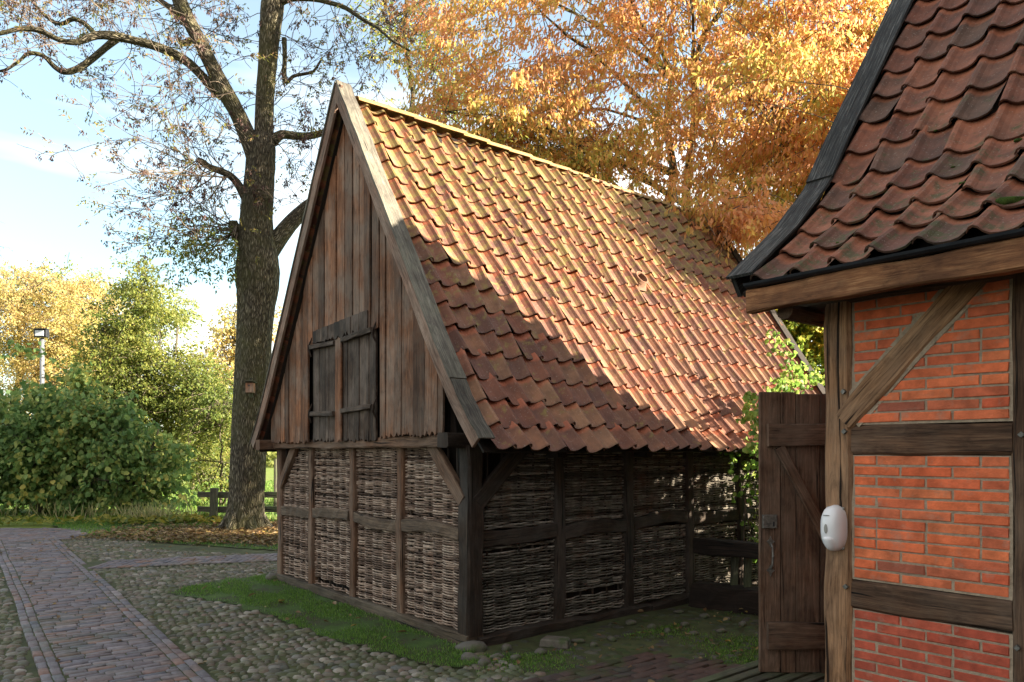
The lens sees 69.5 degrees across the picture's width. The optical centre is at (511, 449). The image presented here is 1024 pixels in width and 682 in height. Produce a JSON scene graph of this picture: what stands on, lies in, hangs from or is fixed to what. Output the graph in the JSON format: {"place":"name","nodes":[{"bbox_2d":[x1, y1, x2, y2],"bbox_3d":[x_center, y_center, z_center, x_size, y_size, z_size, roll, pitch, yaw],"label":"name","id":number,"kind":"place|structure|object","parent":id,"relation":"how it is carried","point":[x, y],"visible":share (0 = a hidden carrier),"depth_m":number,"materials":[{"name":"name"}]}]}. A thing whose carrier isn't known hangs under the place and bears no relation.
{"place":"outdoors","nodes":[
{"label":"outdoors","id":0,"kind":"place"},
{"bbox_2d":[0,527,276,681],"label":"path","id":1,"kind":"structure","parent":0,"point":[57,569],"depth_m":7.47,"materials":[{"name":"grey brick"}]},
{"bbox_2d":[0,480,276,519],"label":"field grass","id":2,"kind":"structure","parent":0,"point":[268,489],"depth_m":21.14,"materials":[{"name":"green plant"}]},
{"bbox_2d":[46,518,277,549],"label":"verge","id":3,"kind":"structure","parent":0,"point":[218,544],"depth_m":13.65,"materials":[{"name":"plant"}]},
{"bbox_2d":[0,512,225,525],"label":"ground plants","id":4,"kind":"object","parent":3,"relation":"on","point":[146,520],"visible":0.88,"depth_m":16.89,"materials":[{"name":"green plant"}]},
{"bbox_2d":[70,519,277,545],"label":"fallen leaves","id":5,"kind":"object","parent":3,"relation":"on","point":[217,534],"visible":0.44,"depth_m":14.40,"materials":[{"name":"brown plant"}]},
{"bbox_2d":[0,538,757,681],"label":"cobble bedding","id":6,"kind":"object","parent":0,"point":[533,644],"depth_m":6.73,"materials":[{"name":"soil"}]},
{"bbox_2d":[0,537,545,681],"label":"cobbles","id":7,"kind":"object","parent":6,"relation":"on","point":[273,673],"visible":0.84,"depth_m":6.73,"materials":[{"name":"grey stone"}]},
{"bbox_2d":[0,537,736,681],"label":"fallen leaves","id":8,"kind":"object","parent":7,"relation":"on","point":[639,610],"visible":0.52,"depth_m":7.67,"materials":[{"name":"brown plant"}]},
{"bbox_2d":[167,573,478,667],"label":"turf","id":9,"kind":"structure","parent":6,"relation":"on","point":[420,642],"depth_m":7.35,"materials":[{"name":"green plant"}]},
{"bbox_2d":[265,573,276,580],"bbox_3d":[-3.140,1.706,9.724,0.203,0.163,0.193,0,0,-21],"label":"foundation stone","id":10,"kind":"object","parent":9,"relation":"on","point":[271,576],"visible":0.47,"depth_m":9.65,"materials":[{"name":"grey stone"}]},
{"bbox_2d":[202,572,405,638],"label":"fallen leaves","id":11,"kind":"object","parent":9,"relation":"on","point":[287,618],"visible":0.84,"depth_m":7.56,"materials":[{"name":"brown plant"}]},
{"bbox_2d":[460,652,479,660],"bbox_3d":[-0.343,1.709,6.032,0.193,0.102,0.110,0,0,30],"label":"loose stone","id":12,"kind":"object","parent":9,"relation":"on","point":[469,655],"visible":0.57,"depth_m":6.01,"materials":[{"name":"grey stone"}]},
{"bbox_2d":[455,640,486,652],"bbox_3d":[-0.349,1.718,6.354,0.267,0.144,0.219,0,0,26],"label":"foundation stone","id":13,"kind":"object","parent":6,"relation":"on","point":[476,645],"visible":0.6,"depth_m":6.29,"materials":[{"name":"grey stone"}]},
{"bbox_2d":[478,659,490,667],"bbox_3d":[-0.221,1.711,5.878,0.109,0.088,0.110,0,0,0],"label":"loose stone","id":14,"kind":"object","parent":6,"relation":"on","point":[484,663],"visible":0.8,"depth_m":5.84,"materials":[{"name":"grey stone"}]},
{"bbox_2d":[490,653,504,658],"bbox_3d":[-0.119,1.710,6.107,0.120,0.051,0.101,0,0,0],"label":"loose stone","id":15,"kind":"object","parent":6,"relation":"on","point":[497,655],"visible":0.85,"depth_m":6.08,"materials":[{"name":"grey stone"}]},
{"bbox_2d":[510,654,520,660],"bbox_3d":[0.029,1.712,6.062,0.088,0.058,0.104,0,0,0],"label":"loose stone","id":16,"kind":"object","parent":6,"relation":"on","point":[515,657],"visible":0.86,"depth_m":6.03,"materials":[{"name":"grey stone"}]},
{"bbox_2d":[534,648,546,654],"bbox_3d":[0.242,1.710,6.242,0.111,0.063,0.107,0,0,0],"label":"loose stone","id":17,"kind":"object","parent":6,"relation":"on","point":[541,651],"visible":0.9,"depth_m":6.22,"materials":[{"name":"grey stone"}]},
{"bbox_2d":[539,635,570,648],"bbox_3d":[0.385,1.692,6.485,0.264,0.075,0.173,0,0,18],"label":"paving block","id":18,"kind":"object","parent":6,"relation":"on","point":[551,641],"depth_m":6.42,"materials":[{"name":"grey stone"}]},
{"bbox_2d":[590,642,597,646],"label":"loose stone","id":19,"kind":"object","parent":6,"relation":"on","point":[593,644],"visible":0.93,"depth_m":6.44,"materials":[{"name":"grey stone"}]},
{"bbox_2d":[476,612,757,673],"bbox_3d":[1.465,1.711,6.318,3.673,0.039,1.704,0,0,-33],"label":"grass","id":20,"kind":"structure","parent":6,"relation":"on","point":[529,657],"depth_m":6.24,"materials":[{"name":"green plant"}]},
{"bbox_2d":[486,606,757,668],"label":"cobbles","id":21,"kind":"object","parent":6,"relation":"on","point":[593,650],"visible":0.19,"depth_m":6.66,"materials":[{"name":"stone"}]},
{"bbox_2d":[501,643,511,651],"bbox_3d":[-0.049,1.712,6.346,0.096,0.079,0.108,0,0,34],"label":"loose stone","id":22,"kind":"object","parent":21,"relation":"on","point":[506,647],"visible":0.86,"depth_m":6.32,"materials":[{"name":"grey stone"}]},
{"bbox_2d":[571,638,584,642],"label":"loose stone","id":23,"kind":"object","parent":21,"relation":"on","point":[578,640],"visible":0.94,"depth_m":6.57,"materials":[{"name":"grey stone"}]},
{"bbox_2d":[607,635,616,641],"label":"loose stone","id":24,"kind":"object","parent":21,"relation":"on","point":[611,638],"visible":0.98,"depth_m":6.62,"materials":[{"name":"grey stone"}]},
{"bbox_2d":[487,608,757,670],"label":"fallen leaves","id":25,"kind":"object","parent":21,"relation":"on","point":[652,646],"visible":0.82,"depth_m":6.38,"materials":[{"name":"orange plant"}]},
{"bbox_2d":[625,619,635,625],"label":"loose stone","id":26,"kind":"object","parent":21,"relation":"on","point":[630,622],"visible":0.94,"depth_m":7.22,"materials":[{"name":"grey stone"}]},
{"bbox_2d":[647,624,655,628],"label":"loose stone","id":27,"kind":"object","parent":6,"relation":"on","point":[650,626],"visible":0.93,"depth_m":7.10,"materials":[{"name":"grey stone"}]},
{"bbox_2d":[664,628,670,633],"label":"loose stone","id":28,"kind":"object","parent":6,"relation":"on","point":[667,630],"visible":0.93,"depth_m":6.91,"materials":[{"name":"grey stone"}]},
{"bbox_2d":[680,622,688,626],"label":"loose stone","id":29,"kind":"object","parent":6,"relation":"on","point":[683,624],"visible":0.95,"depth_m":7.18,"materials":[{"name":"grey stone"}]},
{"bbox_2d":[689,631,698,635],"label":"loose stone","id":30,"kind":"object","parent":6,"relation":"on","point":[694,632],"visible":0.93,"depth_m":6.85,"materials":[{"name":"grey stone"}]},
{"bbox_2d":[699,613,709,618],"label":"loose stone","id":31,"kind":"object","parent":6,"relation":"on","point":[705,615],"visible":0.93,"depth_m":7.53,"materials":[{"name":"grey stone"}]},
{"bbox_2d":[716,628,726,632],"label":"loose stone","id":32,"kind":"object","parent":6,"relation":"on","point":[721,630],"visible":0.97,"depth_m":6.92,"materials":[{"name":"grey stone"}]},
{"bbox_2d":[738,621,746,626],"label":"loose stone","id":33,"kind":"object","parent":6,"relation":"on","point":[742,623],"visible":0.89,"depth_m":7.18,"materials":[{"name":"grey stone"}]},
{"bbox_2d":[0,455,757,577],"bbox_3d":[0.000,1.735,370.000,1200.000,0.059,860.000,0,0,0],"label":"ground","id":34,"kind":"structure","parent":0,"point":[269,476],"depth_m":19.88,"materials":[{"name":"green plant"}]},
{"bbox_2d":[32,328,48,387],"bbox_3d":[-14.637,-1.025,22.948,0.430,5.451,0.255,0,0,0],"label":"street lamp","id":35,"kind":"object","parent":34,"relation":"on","point":[42,334],"visible":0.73,"depth_m":22.94,"materials":[{"name":"grey metal"}]},
{"bbox_2d":[0,339,118,514],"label":"dark shrub","id":36,"kind":"object","parent":34,"relation":"on","point":[22,476],"visible":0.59,"depth_m":18.91,"materials":[{"name":"green plant"}]},
{"bbox_2d":[0,254,149,414],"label":"golden tree","id":37,"kind":"object","parent":34,"relation":"on","point":[56,347],"visible":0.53,"depth_m":44.33,"materials":[{"name":"yellow plant"}]},
{"bbox_2d":[0,500,203,520],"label":"tall grass","id":38,"kind":"structure","parent":34,"relation":"on","point":[149,510],"depth_m":17.67,"materials":[{"name":"green plant"}]},
{"bbox_2d":[0,254,207,373],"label":"olive tree","id":39,"kind":"object","parent":34,"relation":"on","point":[182,303],"visible":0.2,"depth_m":49.72,"materials":[{"name":"yellow plant"}]},
{"bbox_2d":[25,380,204,517],"bbox_3d":[-10.257,0.093,19.281,4.603,3.867,3.143,0,0,0],"label":"dark shrub","id":40,"kind":"object","parent":34,"relation":"on","point":[131,463],"visible":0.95,"depth_m":18.88,"materials":[{"name":"green plant"}]},
{"bbox_2d":[36,239,233,497],"bbox_3d":[-12.001,-2.481,23.991,7.032,8.746,3.907,0,0,0],"label":"hazel tree","id":41,"kind":"object","parent":34,"relation":"on","point":[118,365],"visible":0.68,"depth_m":23.44,"materials":[{"name":"green plant"}]},
{"bbox_2d":[149,388,231,490],"bbox_3d":[-13.160,-0.629,31.049,5.645,5.202,3.555,0,0,0],"label":"green birch","id":42,"kind":"object","parent":34,"relation":"on","point":[217,450],"visible":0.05,"depth_m":30.85,"materials":[{"name":"green plant"}]},
{"bbox_2d":[172,376,232,505],"bbox_3d":[-8.864,-0.172,22.540,2.873,4.224,2.493,0,0,0],"label":"sunlit bush","id":43,"kind":"object","parent":34,"relation":"on","point":[213,416],"visible":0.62,"depth_m":22.31,"materials":[{"name":"green plant"}]},
{"bbox_2d":[162,438,276,467],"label":"trees","id":44,"kind":"object","parent":34,"relation":"on","point":[272,456],"depth_m":73.99,"materials":[{"name":"green plant"}]},
{"bbox_2d":[192,293,281,463],"bbox_3d":[-12.533,-2.857,35.054,6.410,9.149,4.478,0,0,0],"label":"slender golden tree","id":45,"kind":"object","parent":34,"relation":"on","point":[220,334],"visible":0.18,"depth_m":34.49,"materials":[{"name":"yellow plant"}]},
{"bbox_2d":[197,488,276,521],"bbox_3d":[-4.276,1.320,17.648,6.541,0.804,0.244,0,0,0],"label":"field fence","id":46,"kind":"object","parent":34,"relation":"on","point":[214,495],"visible":0.2,"depth_m":17.67,"materials":[{"name":"brown wood"}]},
{"bbox_2d":[0,0,487,529],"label":"ash tree","id":47,"kind":"object","parent":34,"relation":"on","point":[258,242],"visible":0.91,"depth_m":15.37,"materials":[{"name":"brown plant"}]},
{"bbox_2d":[244,378,256,396],"bbox_3d":[-5.397,-1.281,15.215,0.190,0.400,0.210,0,0,0],"label":"bird box","id":48,"kind":"object","parent":47,"relation":"attached to","point":[250,386],"visible":1,"depth_m":15.15,"materials":[{"name":"brown wood"}]},
{"bbox_2d":[273,459,276,505],"bbox_3d":[-6.896,1.000,21.501,0.102,1.461,0.097,0,0,0],"label":"fence post","id":49,"kind":"object","parent":34,"relation":"on","point":[275,482],"visible":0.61,"depth_m":21.46,"materials":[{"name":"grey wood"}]},
{"bbox_2d":[341,0,480,128],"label":"tree","id":50,"kind":"object","parent":34,"relation":"on","point":[380,34],"visible":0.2,"depth_m":23.61,"materials":[{"name":"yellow plant"}]},
{"bbox_2d":[249,80,824,645],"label":"wattle barn","id":51,"kind":"structure","parent":34,"relation":"on","point":[503,392],"depth_m":7.80,"materials":[{"name":"ceramic"}]},
{"bbox_2d":[719,329,824,585],"bbox_3d":[3.093,0.153,8.569,1.204,3.098,3.737,0,0,41],"label":"climbing vine","id":52,"kind":"object","parent":51,"relation":"attached to","point":[748,398],"visible":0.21,"depth_m":8.42,"materials":[{"name":"green plant"}]},
{"bbox_2d":[377,0,890,264],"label":"copper tree","id":53,"kind":"object","parent":34,"relation":"on","point":[825,64],"visible":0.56,"depth_m":14.60,"materials":[{"name":"orange plant"}]},
{"bbox_2d":[688,538,758,615],"bbox_3d":[2.615,1.381,7.674,1.600,0.826,0.451,0,0,35],"label":"yard fence","id":54,"kind":"object","parent":34,"relation":"on","point":[733,596],"visible":0.52,"depth_m":7.87,"materials":[{"name":"brown wood"}]},
{"bbox_2d":[775,309,824,387],"bbox_3d":[7.867,-1.795,20.566,5.837,7.054,4.032,0,0,0],"label":"maple","id":55,"kind":"object","parent":34,"relation":"on","point":[803,335],"visible":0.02,"depth_m":19.36,"materials":[{"name":"green plant"}]},
{"bbox_2d":[0,0,880,426],"label":"sky","id":56,"kind":"structure","parent":0,"point":[40,217],"materials":[{"name":"blue"}]},
{"bbox_2d":[517,652,814,681],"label":"yard paving","id":57,"kind":"structure","parent":0,"point":[658,667],"depth_m":5.68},
{"bbox_2d":[691,660,824,681],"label":"duckboard","id":58,"kind":"object","parent":57,"relation":"on","point":[748,672],"visible":0.69,"depth_m":5.42,"materials":[{"name":"brown wood"}]},
{"bbox_2d":[726,0,1023,681],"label":"brick house","id":59,"kind":"structure","parent":0,"point":[891,263],"depth_m":4.50,"materials":[{"name":"red brick"}]},
{"bbox_2d":[758,392,825,673],"bbox_3d":[2.317,0.625,5.487,0.938,2.109,0.103,0,0,0],"label":"plank door","id":60,"kind":"structure","parent":59,"relation":"attached to","point":[792,507],"depth_m":5.50,"materials":[{"name":"brown wood"}]},
{"bbox_2d":[820,505,847,550],"bbox_3d":[2.049,0.506,4.734,0.130,0.297,0.150,0,0,-40],"label":"soap dispenser","id":61,"kind":"object","parent":59,"relation":"attached to","point":[834,527],"visible":1,"depth_m":4.70,"materials":[{"name":"white plastic"}]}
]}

